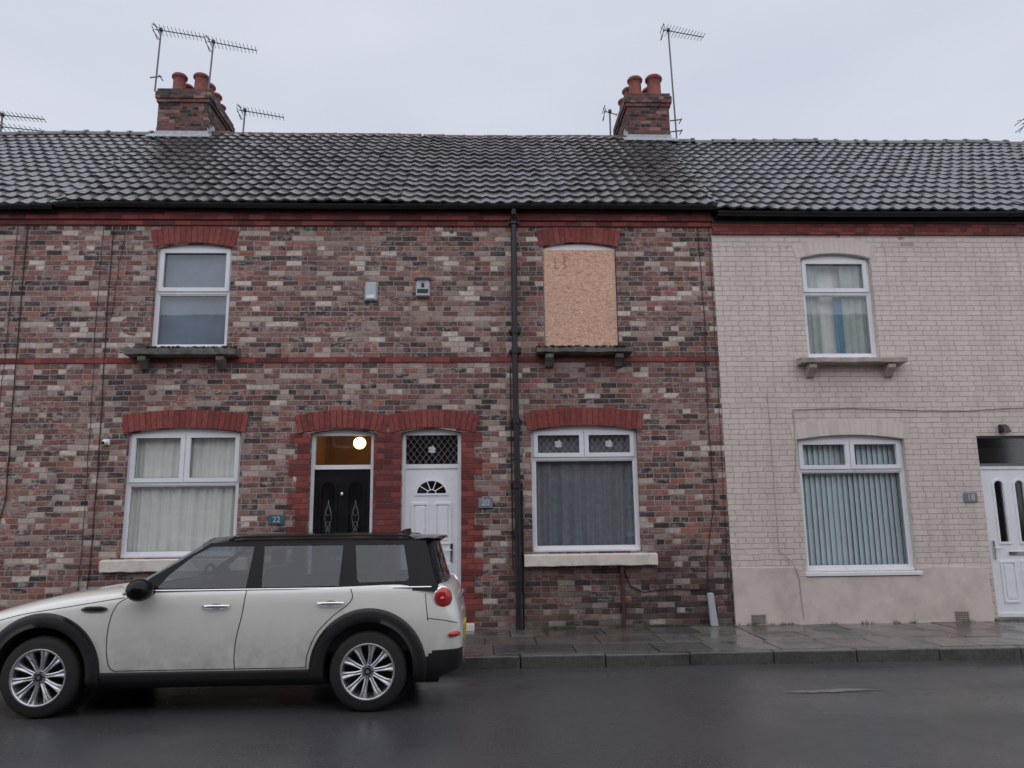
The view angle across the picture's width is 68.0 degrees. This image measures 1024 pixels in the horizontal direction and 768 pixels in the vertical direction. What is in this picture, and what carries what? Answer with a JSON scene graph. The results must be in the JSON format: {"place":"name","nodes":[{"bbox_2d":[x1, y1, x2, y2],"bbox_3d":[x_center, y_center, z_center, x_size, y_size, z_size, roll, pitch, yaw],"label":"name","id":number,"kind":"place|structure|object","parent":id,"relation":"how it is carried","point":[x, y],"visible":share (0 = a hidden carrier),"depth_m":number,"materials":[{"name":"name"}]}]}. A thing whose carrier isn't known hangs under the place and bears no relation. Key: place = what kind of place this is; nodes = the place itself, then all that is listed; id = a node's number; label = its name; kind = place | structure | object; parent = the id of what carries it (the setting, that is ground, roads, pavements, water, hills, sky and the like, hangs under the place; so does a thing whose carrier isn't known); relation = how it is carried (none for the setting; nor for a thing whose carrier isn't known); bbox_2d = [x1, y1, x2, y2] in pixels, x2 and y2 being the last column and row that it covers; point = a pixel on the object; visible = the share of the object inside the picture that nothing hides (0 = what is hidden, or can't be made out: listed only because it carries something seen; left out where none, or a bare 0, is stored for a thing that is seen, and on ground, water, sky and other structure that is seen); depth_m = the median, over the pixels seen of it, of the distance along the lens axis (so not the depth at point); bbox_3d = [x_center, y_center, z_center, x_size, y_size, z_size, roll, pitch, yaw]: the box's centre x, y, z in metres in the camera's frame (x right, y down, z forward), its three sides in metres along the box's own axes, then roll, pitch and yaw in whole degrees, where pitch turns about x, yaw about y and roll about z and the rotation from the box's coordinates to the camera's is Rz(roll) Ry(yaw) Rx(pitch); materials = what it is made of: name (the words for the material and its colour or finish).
{"place":"outdoors","nodes":[
{"label":"outdoors","id":0,"kind":"place"},
{"bbox_2d":[0,134,160,206],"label":"roof tiles","id":1,"kind":"object","parent":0,"point":[42,169],"visible":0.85,"depth_m":13.27,"materials":[{"name":"grey tile"}]},
{"bbox_2d":[2,123,40,131],"bbox_3d":[-10.403,-5.219,15.951,0.912,0.665,0.474,0,-10,-2],"label":"tv aerial","id":2,"kind":"object","parent":1,"relation":"on","point":[18,128],"visible":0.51,"depth_m":15.99,"materials":[{"name":"metal"}]},
{"bbox_2d":[0,110,46,130],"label":"tv aerial","id":3,"kind":"object","parent":1,"relation":"on","point":[2,115],"visible":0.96,"depth_m":15.71,"materials":[{"name":"metal"}]},
{"bbox_2d":[0,203,56,212],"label":"gutter","id":4,"kind":"object","parent":1,"relation":"attached to","point":[26,208],"visible":0.99,"depth_m":10.70,"materials":[{"name":"black plastic"}]},
{"bbox_2d":[0,130,154,137],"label":"ridge tiles","id":5,"kind":"object","parent":1,"relation":"attached to","point":[86,132],"visible":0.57,"depth_m":15.54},
{"bbox_2d":[444,543,452,561],"bbox_3d":[-1.017,2.295,10.298,0.425,0.250,0.065,0,-10,-2],"label":"door handle","id":6,"kind":"object","parent":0,"point":[451,552],"depth_m":10.31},
{"bbox_2d":[0,659,1023,767],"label":"road","id":7,"kind":"structure","parent":0,"point":[925,714],"depth_m":5.87,"materials":[{"name":"asphalt"}]},
{"bbox_2d":[0,528,465,717],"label":"parked car","id":8,"kind":"object","parent":7,"relation":"on","point":[366,621],"visible":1,"depth_m":6.33,"materials":[{"name":"beige paint"}]},
{"bbox_2d":[201,626,1019,757],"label":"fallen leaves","id":9,"kind":"object","parent":7,"relation":"on","point":[654,667],"visible":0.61,"depth_m":7.90,"materials":[{"name":"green plant"}]},
{"bbox_2d":[786,688,881,692],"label":"puddle","id":10,"kind":"object","parent":7,"relation":"on","point":[830,690],"visible":1,"depth_m":6.83,"materials":[{"name":"liquid"}]},
{"bbox_2d":[0,0,1023,141],"label":"sky","id":11,"kind":"structure","parent":0,"point":[881,70],"materials":[{"name":"grey"}]},
{"bbox_2d":[456,621,1023,669],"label":"pavement","id":12,"kind":"structure","parent":0,"point":[645,646],"depth_m":8.60,"materials":[{"name":"concrete"}]},
{"bbox_2d":[466,623,474,630],"bbox_3d":[-1.056,3.228,10.048,1.120,0.105,0.190,0,-10,-2],"label":"doorstep","id":13,"kind":"object","parent":12,"relation":"on","point":[470,626],"visible":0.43,"depth_m":9.98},
{"bbox_2d":[707,593,718,625],"bbox_3d":[2.691,3.023,10.173,0.119,0.430,0.070,0,-10,-2],"label":"pipe cover","id":14,"kind":"object","parent":12,"relation":"on","point":[712,611],"visible":1,"depth_m":10.15,"materials":[{"name":"plastic"}]},
{"bbox_2d":[458,619,1019,669],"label":"weeds","id":15,"kind":"object","parent":12,"relation":"on","point":[615,626],"visible":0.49,"depth_m":10.08,"materials":[{"name":"plant"}]},
{"bbox_2d":[995,617,1023,620],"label":"doorstep","id":16,"kind":"object","parent":12,"relation":"on","point":[1009,619],"visible":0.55,"depth_m":10.30,"materials":[{"name":"stone"}]},
{"bbox_2d":[992,540,1023,558],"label":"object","id":17,"kind":"object","parent":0,"point":[1010,553],"depth_m":10.57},
{"label":"ground","id":18,"kind":"structure","parent":0,"visible":0},
{"bbox_2d":[0,225,58,610],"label":"front wall","id":19,"kind":"structure","parent":18,"relation":"on","point":[39,264],"depth_m":10.45,"materials":[{"name":"brick"}]},
{"bbox_2d":[0,211,58,363],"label":"red brick bands","id":20,"kind":"object","parent":19,"relation":"attached to","point":[29,219],"visible":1,"depth_m":10.81,"materials":[{"name":"brick"}]},
{"bbox_2d":[21,225,391,604],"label":"front wall","id":21,"kind":"structure","parent":18,"relation":"on","point":[299,291],"depth_m":10.56,"materials":[{"name":"brick"}]},
{"bbox_2d":[101,439,109,444],"bbox_3d":[-5.508,0.782,10.268,0.080,0.085,0.128,0,-10,-2],"label":"security camera","id":22,"kind":"object","parent":21,"relation":"attached to","point":[105,441],"visible":1,"depth_m":10.25,"materials":[{"name":"white plastic"}]},
{"bbox_2d":[99,559,177,571],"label":"sill slab","id":23,"kind":"structure","parent":21,"relation":"attached to","point":[141,565],"depth_m":9.96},
{"bbox_2d":[120,429,241,557],"bbox_3d":[-4.477,1.474,10.342,1.534,1.735,0.100,0,-10,-2],"label":"window","id":24,"kind":"structure","parent":21,"relation":"attached to","point":[186,436],"depth_m":10.36,"materials":[{"name":"white plastic"}]},
{"bbox_2d":[127,438,217,551],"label":"glazing","id":25,"kind":"structure","parent":24,"relation":"attached to","point":[173,486],"depth_m":10.39,"materials":[{"name":"clear glass"}]},
{"bbox_2d":[120,429,241,557],"bbox_3d":[-4.477,1.474,10.342,1.534,1.735,0.100,0,-10,-2],"label":"window frame","id":26,"kind":"structure","parent":24,"relation":"in","point":[186,435],"depth_m":10.36,"materials":[{"name":"white plastic"}]},
{"bbox_2d":[128,438,235,551],"bbox_3d":[-4.480,1.497,10.417,1.540,1.720,0.062,0,-10,-2],"label":"curtain","id":27,"kind":"object","parent":21,"relation":"hanging from","point":[177,518],"visible":0.78,"depth_m":10.40,"materials":[{"name":"fabric"}]},
{"bbox_2d":[124,347,239,370],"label":"sill slab","id":28,"kind":"structure","parent":21,"relation":"attached to","point":[143,356],"depth_m":10.41,"materials":[{"name":"stone"}]},
{"bbox_2d":[134,346,237,347],"bbox_3d":[-4.547,-0.498,10.443,1.544,0.044,0.123,0,-10,-2],"label":"moss","id":29,"kind":"object","parent":28,"relation":"on","point":[183,346],"visible":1,"depth_m":10.40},
{"bbox_2d":[152,245,231,346],"bbox_3d":[-4.543,-1.242,10.835,1.064,1.555,0.100,0,-10,-2],"label":"window","id":30,"kind":"structure","parent":21,"relation":"attached to","point":[161,290],"depth_m":10.83,"materials":[{"name":"white plastic"}]},
{"bbox_2d":[157,260,165,344],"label":"glazing","id":31,"kind":"structure","parent":30,"relation":"attached to","point":[160,301],"depth_m":10.81,"materials":[{"name":"clear glass"}]},
{"bbox_2d":[152,245,231,346],"bbox_3d":[-4.543,-1.242,10.835,1.064,1.555,0.100,0,-10,-2],"label":"window frame","id":32,"kind":"structure","parent":30,"relation":"in","point":[161,291],"depth_m":10.83,"materials":[{"name":"white plastic"}]},
{"bbox_2d":[158,254,226,344],"bbox_3d":[-4.546,-1.218,10.912,1.070,1.540,0.016,0,-10,-2],"label":"curtain","id":33,"kind":"object","parent":21,"relation":"hanging from","point":[192,319],"visible":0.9,"depth_m":10.90,"materials":[{"name":"fabric"}]},
{"bbox_2d":[45,211,391,363],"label":"red brick bands","id":34,"kind":"object","parent":21,"relation":"attached to","point":[200,218],"visible":0.96,"depth_m":10.88,"materials":[{"name":"brick"}]},
{"bbox_2d":[55,133,423,203],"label":"roof tiles","id":35,"kind":"object","parent":21,"relation":"on","point":[223,167],"visible":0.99,"depth_m":12.59,"materials":[{"name":"grey tile"}]},
{"bbox_2d":[145,72,234,138],"bbox_3d":[-6.748,-5.410,16.122,1.260,2.020,1.655,0,-10,-2],"label":"chimney","id":36,"kind":"object","parent":35,"relation":"on","point":[190,110],"visible":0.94,"depth_m":15.53,"materials":[{"name":"brick"}]},
{"bbox_2d":[150,23,204,90],"bbox_3d":[-6.943,-6.757,15.728,1.016,1.536,0.472,0,-10,-2],"label":"tv aerial","id":37,"kind":"object","parent":36,"relation":"attached to","point":[160,29],"visible":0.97,"depth_m":15.75,"materials":[{"name":"metal"}]},
{"bbox_2d":[204,35,256,90],"bbox_3d":[-5.839,-6.634,15.746,0.991,1.276,0.472,0,-10,-2],"label":"tv aerial","id":38,"kind":"object","parent":36,"relation":"attached to","point":[212,41],"visible":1,"depth_m":15.77,"materials":[{"name":"metal"}]},
{"bbox_2d":[52,201,392,211],"bbox_3d":[-4.099,-2.563,10.835,4.750,0.140,0.154,0,-10,-2],"label":"gutter","id":39,"kind":"object","parent":35,"relation":"attached to","point":[202,206],"visible":0.99,"depth_m":10.82,"materials":[{"name":"black plastic"}]},
{"bbox_2d":[236,104,283,135],"bbox_3d":[-5.258,-5.468,15.881,0.912,0.816,0.473,0,-10,-2],"label":"tv aerial","id":40,"kind":"object","parent":35,"relation":"attached to","point":[244,110],"visible":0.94,"depth_m":15.89,"materials":[{"name":"metal"}]},
{"bbox_2d":[211,131,421,136],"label":"ridge tiles","id":41,"kind":"object","parent":35,"relation":"on","point":[293,133],"visible":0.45,"depth_m":15.75,"materials":[{"name":"tile"}]},
{"bbox_2d":[122,226,389,433],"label":"arch lintels","id":42,"kind":"object","parent":21,"relation":"attached to","point":[306,422],"visible":1,"depth_m":10.47,"materials":[{"name":"brick"}]},
{"bbox_2d":[268,515,284,524],"bbox_3d":[-3.170,1.829,10.215,0.220,0.125,0.021,0,-10,-2],"label":"house number sign","id":43,"kind":"object","parent":21,"relation":"attached to","point":[276,519],"visible":1,"depth_m":10.21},
{"bbox_2d":[286,433,387,532],"bbox_3d":[-2.367,1.963,10.232,1.344,2.609,0.006,0,-10,-2],"label":"red door surround","id":44,"kind":"object","parent":21,"relation":"attached to","point":[297,501],"visible":0.59,"depth_m":10.34,"materials":[{"name":"brick"}]},
{"bbox_2d":[309,430,373,531],"bbox_3d":[-2.330,1.919,10.371,0.864,2.584,0.080,0,-10,-2],"label":"front door","id":45,"kind":"structure","parent":21,"relation":"attached to","point":[328,509],"depth_m":10.43,"materials":[{"name":"black plastic"}]},
{"bbox_2d":[313,469,370,531],"bbox_3d":[-2.327,2.162,10.323,0.770,1.990,0.058,0,-10,-2],"label":"door leaf","id":46,"kind":"object","parent":45,"relation":"attached to","point":[341,480],"visible":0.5,"depth_m":10.42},
{"bbox_2d":[316,436,370,464],"bbox_3d":[-2.377,1.033,11.380,1.000,0.750,1.400,0,-10,-2],"label":"room interior","id":47,"kind":"object","parent":21,"relation":"attached to","point":[336,450],"visible":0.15,"depth_m":12.06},
{"bbox_2d":[353,436,365,448],"bbox_3d":[-2.289,0.819,11.412,0.190,0.320,0.190,0,-10,-2],"label":"hall lamp","id":48,"kind":"object","parent":47,"relation":"on","point":[359,442],"visible":0.91,"depth_m":11.33,"materials":[{"name":"white"}]},
{"bbox_2d":[364,282,377,301],"bbox_3d":[-2.011,-1.321,10.807,0.185,0.286,0.076,0,-10,-2],"label":"burglar alarm box","id":49,"kind":"object","parent":21,"relation":"attached to","point":[371,291],"visible":1,"depth_m":10.79,"materials":[{"name":"white plastic"}]},
{"bbox_2d":[387,226,734,629],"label":"front wall","id":50,"kind":"structure","parent":18,"relation":"on","point":[464,309],"depth_m":10.68,"materials":[{"name":"brick"}]},
{"bbox_2d":[415,277,430,296],"bbox_3d":[-1.274,-1.388,10.849,0.223,0.296,0.072,0,-10,-2],"label":"burglar alarm box","id":51,"kind":"object","parent":50,"relation":"attached to","point":[422,286],"visible":1,"depth_m":10.83,"materials":[{"name":"white plastic"}]},
{"bbox_2d":[401,429,460,585],"bbox_3d":[-1.106,1.914,10.417,0.814,2.584,0.080,0,-10,-2],"label":"front door","id":52,"kind":"structure","parent":50,"relation":"attached to","point":[431,433],"depth_m":10.52,"materials":[{"name":"white plastic"}]},
{"bbox_2d":[405,469,457,577],"bbox_3d":[-1.103,2.156,10.365,0.716,1.988,0.066,0,-10,-2],"label":"door leaf","id":53,"kind":"object","parent":52,"relation":"attached to","point":[431,513],"visible":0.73,"depth_m":10.43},
{"bbox_2d":[406,436,457,463],"bbox_3d":[-1.113,2.043,11.141,1.000,2.850,1.200,0,-10,-2],"label":"room interior","id":54,"kind":"object","parent":50,"relation":"attached to","point":[435,445],"depth_m":11.93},
{"bbox_2d":[387,432,482,623],"bbox_3d":[-1.047,1.957,10.281,1.294,2.609,0.006,0,-10,-2],"label":"red door surround","id":55,"kind":"object","parent":50,"relation":"attached to","point":[471,467],"visible":0.72,"depth_m":10.33,"materials":[{"name":"brick"}]},
{"bbox_2d":[478,498,492,507],"bbox_3d":[-0.362,1.622,10.356,0.195,0.140,0.021,0,-10,-2],"label":"house number sign","id":56,"kind":"object","parent":50,"relation":"attached to","point":[485,502],"visible":1,"depth_m":10.35,"materials":[{"name":"stone"}]},
{"bbox_2d":[0,225,1023,618],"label":"wall cables","id":57,"kind":"object","parent":50,"relation":"attached to","point":[102,407],"depth_m":10.55,"materials":[{"name":"plastic"}]},
{"bbox_2d":[388,227,643,432],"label":"arch lintels","id":58,"kind":"object","parent":50,"relation":"attached to","point":[406,420],"visible":1,"depth_m":10.62,"materials":[{"name":"brick"}]},
{"bbox_2d":[508,209,524,629],"bbox_3d":[0.057,0.358,10.515,0.176,5.855,0.199,0,-10,-2],"label":"drainpipe","id":59,"kind":"object","parent":50,"relation":"attached to","point":[516,421],"visible":1,"depth_m":10.41,"materials":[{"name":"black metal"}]},
{"bbox_2d":[390,212,718,362],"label":"red brick bands","id":60,"kind":"object","parent":50,"relation":"attached to","point":[463,219],"visible":1,"depth_m":11.06,"materials":[{"name":"brick"}]},
{"bbox_2d":[397,135,717,204],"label":"roof tiles","id":61,"kind":"object","parent":50,"relation":"on","point":[532,169],"visible":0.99,"depth_m":12.74,"materials":[{"name":"grey tile"}]},
{"bbox_2d":[423,134,625,136],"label":"ridge tiles","id":62,"kind":"object","parent":61,"relation":"on","point":[440,135],"visible":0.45,"depth_m":15.92,"materials":[{"name":"tile"}]},
{"bbox_2d":[392,202,716,212],"bbox_3d":[0.623,-2.584,11.014,4.700,0.140,0.154,0,-10,-2],"label":"gutter","id":63,"kind":"object","parent":61,"relation":"attached to","point":[587,208],"visible":1,"depth_m":11.00,"materials":[{"name":"black plastic"}]},
{"bbox_2d":[602,105,617,134],"bbox_3d":[2.117,-5.550,16.172,0.313,0.815,0.402,0,-10,-2],"label":"tv aerial","id":64,"kind":"object","parent":61,"relation":"on","point":[609,111],"visible":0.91,"depth_m":16.15,"materials":[{"name":"metal"}]},
{"bbox_2d":[613,74,678,143],"bbox_3d":[2.832,-5.481,16.439,1.130,2.060,1.555,0,-10,-2],"label":"chimney","id":65,"kind":"object","parent":61,"relation":"on","point":[643,114],"visible":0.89,"depth_m":15.89,"materials":[{"name":"brick"}]},
{"bbox_2d":[660,23,705,140],"bbox_3d":[3.697,-6.388,16.075,0.932,2.696,0.472,0,-10,-2],"label":"tv aerial","id":66,"kind":"object","parent":65,"relation":"attached to","point":[675,119],"visible":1,"depth_m":16.12,"materials":[{"name":"metal"}]},
{"bbox_2d":[542,244,617,345],"bbox_3d":[0.984,-1.279,11.025,1.064,1.567,0.050,0,-10,-2],"label":"boarded window","id":67,"kind":"structure","parent":50,"relation":"attached to","point":[578,247],"depth_m":11.13,"materials":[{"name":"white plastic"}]},
{"bbox_2d":[542,244,617,345],"bbox_3d":[0.984,-1.279,11.025,1.064,1.567,0.050,0,-10,-2],"label":"window frame","id":68,"kind":"structure","parent":67,"relation":"in","point":[569,246],"depth_m":11.13,"materials":[{"name":"white plastic"}]},
{"bbox_2d":[543,250,617,345],"bbox_3d":[0.986,-1.237,10.968,1.040,1.465,0.016,0,-10,-2],"label":"osb board","id":69,"kind":"object","parent":50,"relation":"attached to","point":[580,299],"visible":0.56,"depth_m":10.96,"materials":[{"name":"wood"}]},
{"bbox_2d":[536,346,632,367],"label":"sill slab","id":70,"kind":"structure","parent":50,"relation":"attached to","point":[550,352],"depth_m":10.63,"materials":[{"name":"stone"}]},
{"bbox_2d":[536,345,632,347],"bbox_3d":[1.021,-0.522,10.661,1.378,0.045,0.122,0,-10,-2],"label":"moss","id":71,"kind":"object","parent":70,"relation":"on","point":[595,346],"visible":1,"depth_m":10.62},
{"bbox_2d":[536,435,634,545],"bbox_3d":[1.011,1.467,10.626,1.490,1.710,0.078,0,-10,-2],"label":"curtain","id":72,"kind":"object","parent":50,"relation":"hanging from","point":[584,502],"visible":0.85,"depth_m":10.61,"materials":[{"name":"fabric"}]},
{"bbox_2d":[531,426,640,551],"bbox_3d":[1.014,1.444,10.551,1.484,1.725,0.100,0,-10,-2],"label":"window","id":73,"kind":"structure","parent":50,"relation":"attached to","point":[583,433],"depth_m":10.60,"materials":[{"name":"white plastic"}]},
{"bbox_2d":[536,435,634,545],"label":"glazing","id":74,"kind":"structure","parent":73,"relation":"attached to","point":[558,443],"depth_m":10.66,"materials":[{"name":"clear glass"}]},
{"bbox_2d":[531,426,640,551],"bbox_3d":[1.014,1.444,10.551,1.484,1.725,0.100,0,-10,-2],"label":"window frame","id":75,"kind":"structure","parent":73,"relation":"in","point":[583,432],"depth_m":10.59,"materials":[{"name":"white plastic"}]},
{"bbox_2d":[524,553,657,566],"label":"sill slab","id":76,"kind":"structure","parent":50,"relation":"attached to","point":[586,559],"depth_m":10.19,"materials":[{"name":"stone"}]},
{"bbox_2d":[619,566,625,626],"bbox_3d":[1.489,2.850,10.182,0.080,0.780,0.066,0,-10,-2],"label":"waste pipe","id":77,"kind":"object","parent":50,"relation":"attached to","point":[622,581],"visible":1,"depth_m":10.16,"materials":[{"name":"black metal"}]},
{"bbox_2d":[711,216,1023,235],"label":"red brick bands","id":78,"kind":"object","parent":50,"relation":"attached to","point":[865,227],"visible":0.98,"depth_m":11.26,"materials":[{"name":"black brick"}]},
{"bbox_2d":[711,234,1023,624],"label":"front wall","id":79,"kind":"structure","parent":18,"relation":"on","point":[948,316],"depth_m":10.88,"materials":[{"name":"beige paint"}]},
{"bbox_2d":[751,614,766,624],"bbox_3d":[3.316,3.167,10.208,0.210,0.135,0.034,0,-10,-2],"label":"air brick","id":80,"kind":"object","parent":79,"relation":"attached to","point":[760,619],"visible":1,"depth_m":10.19,"materials":[{"name":"ceramic"}]},
{"bbox_2d":[805,265,869,353],"bbox_3d":[4.768,-1.100,11.273,1.050,1.550,0.128,0,-10,-2],"label":"curtain","id":81,"kind":"object","parent":79,"relation":"hanging from","point":[837,325],"visible":0.77,"depth_m":11.24,"materials":[{"name":"fabric"}]},
{"bbox_2d":[800,255,876,356],"bbox_3d":[4.772,-1.136,11.160,1.044,1.575,0.100,0,-10,-2],"label":"window","id":82,"kind":"structure","parent":79,"relation":"attached to","point":[864,291],"depth_m":11.18,"materials":[{"name":"white plastic"}]},
{"bbox_2d":[800,255,876,356],"bbox_3d":[4.772,-1.136,11.160,1.044,1.575,0.100,0,-10,-2],"label":"window frame","id":83,"kind":"structure","parent":82,"relation":"in","point":[827,259],"depth_m":11.18,"materials":[{"name":"white plastic"}]},
{"bbox_2d":[860,265,870,348],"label":"glazing","id":84,"kind":"structure","parent":82,"relation":"attached to","point":[866,306],"depth_m":11.18,"materials":[{"name":"clear glass"}]},
{"bbox_2d":[671,142,1023,215],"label":"roof tiles","id":85,"kind":"object","parent":79,"relation":"on","point":[803,176],"visible":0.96,"depth_m":12.78,"materials":[{"name":"grey tile"}]},
{"bbox_2d":[672,138,868,143],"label":"ridge tiles","id":86,"kind":"object","parent":85,"relation":"on","point":[774,140],"visible":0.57,"depth_m":16.09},
{"bbox_2d":[715,209,1023,219],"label":"gutter","id":87,"kind":"object","parent":85,"relation":"attached to","point":[964,215],"visible":1,"depth_m":11.15,"materials":[{"name":"black plastic"}]},
{"bbox_2d":[789,239,908,439],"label":"arch lintels","id":88,"kind":"object","parent":79,"relation":"attached to","point":[846,426],"visible":1,"depth_m":10.76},
{"bbox_2d":[796,357,907,377],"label":"sill slab","id":89,"kind":"structure","parent":79,"relation":"attached to","point":[889,364],"depth_m":10.75,"materials":[{"name":"stone"}]},
{"bbox_2d":[802,445,906,564],"bbox_3d":[4.776,1.683,10.733,1.567,1.760,0.036,0,-10,-2],"label":"vertical blind","id":90,"kind":"object","parent":79,"relation":"attached to","point":[825,493],"visible":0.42,"depth_m":10.71,"materials":[{"name":"fabric"}]},
{"bbox_2d":[804,445,904,564],"bbox_3d":[4.766,1.743,11.261,1.740,2.130,0.900,0,-10,-2],"label":"room interior","id":91,"kind":"object","parent":79,"relation":"attached to","point":[860,506],"depth_m":11.63,"materials":[{"name":"fabric"}]},
{"bbox_2d":[797,435,914,571],"bbox_3d":[4.789,1.658,10.652,1.534,1.875,0.100,0,-10,-2],"label":"window","id":92,"kind":"structure","parent":79,"relation":"attached to","point":[847,442],"depth_m":10.71,"materials":[{"name":"white plastic"}]},
{"bbox_2d":[802,444,907,564],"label":"glazing","id":93,"kind":"structure","parent":92,"relation":"attached to","point":[871,464],"depth_m":10.74,"materials":[{"name":"clear glass"}]},
{"bbox_2d":[797,435,914,571],"bbox_3d":[4.789,1.658,10.651,1.534,1.875,0.100,0,-10,-2],"label":"window frame","id":94,"kind":"structure","parent":92,"relation":"in","point":[848,442],"depth_m":10.71,"materials":[{"name":"white plastic"}]},
{"bbox_2d":[732,567,994,624],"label":"rendered plinth","id":95,"kind":"structure","parent":79,"relation":"attached to","point":[939,594],"depth_m":10.30,"materials":[{"name":"paint"}]},
{"bbox_2d":[805,571,922,576],"bbox_3d":[4.808,2.597,10.395,1.610,0.050,0.120,0,-10,-2],"label":"window sill","id":96,"kind":"structure","parent":79,"relation":"attached to","point":[809,574],"depth_m":10.34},
{"bbox_2d":[900,242,913,245],"bbox_3d":[5.869,-2.083,11.274,0.200,0.060,0.004,0,-10,-2],"label":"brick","id":97,"kind":"object","parent":79,"relation":"attached to","point":[906,243],"visible":1,"depth_m":11.27,"materials":[{"name":"ceramic"}]},
{"bbox_2d":[954,611,970,620],"bbox_3d":[6.114,3.155,10.314,0.210,0.135,0.034,0,-10,-2],"label":"air brick","id":98,"kind":"object","parent":79,"relation":"attached to","point":[962,615],"visible":1,"depth_m":10.30,"materials":[{"name":"ceramic"}]},
{"bbox_2d":[963,492,977,501],"bbox_3d":[6.416,1.584,10.614,0.190,0.135,0.021,0,-10,-2],"label":"house number sign","id":99,"kind":"object","parent":79,"relation":"attached to","point":[970,496],"visible":1,"depth_m":10.61,"materials":[{"name":"stone"}]},
{"bbox_2d":[976,436,1023,616],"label":"front door","id":100,"kind":"structure","parent":79,"relation":"attached to","point":[1000,452],"depth_m":10.82,"materials":[{"name":"white plastic"}]},
{"bbox_2d":[981,469,1023,612],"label":"door leaf","id":101,"kind":"object","parent":100,"relation":"attached to","point":[1008,570],"visible":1,"depth_m":10.61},
{"bbox_2d":[998,424,1011,432],"bbox_3d":[6.982,0.628,10.753,0.119,0.123,0.137,0,-10,-2],"label":"wall lamp","id":102,"kind":"object","parent":79,"relation":"attached to","point":[1003,428],"visible":1,"depth_m":10.73,"materials":[{"name":"black plastic"}]},
{"bbox_3d":[10.054,1.226,15.456,4.750,5.950,9.100,0,-10,-2],"label":"front wall","id":103,"kind":"object","parent":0,"visible":0},
{"bbox_2d":[868,143,1023,204],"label":"roof tiles","id":104,"kind":"object","parent":103,"relation":"on","point":[997,169],"visible":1,"depth_m":14.54,"materials":[{"name":"grey tile"}]},
{"bbox_2d":[868,139,1023,145],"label":"ridge tiles","id":105,"kind":"object","parent":104,"relation":"on","point":[906,141],"visible":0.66,"depth_m":16.22,"materials":[{"name":"tile"}]}
]}

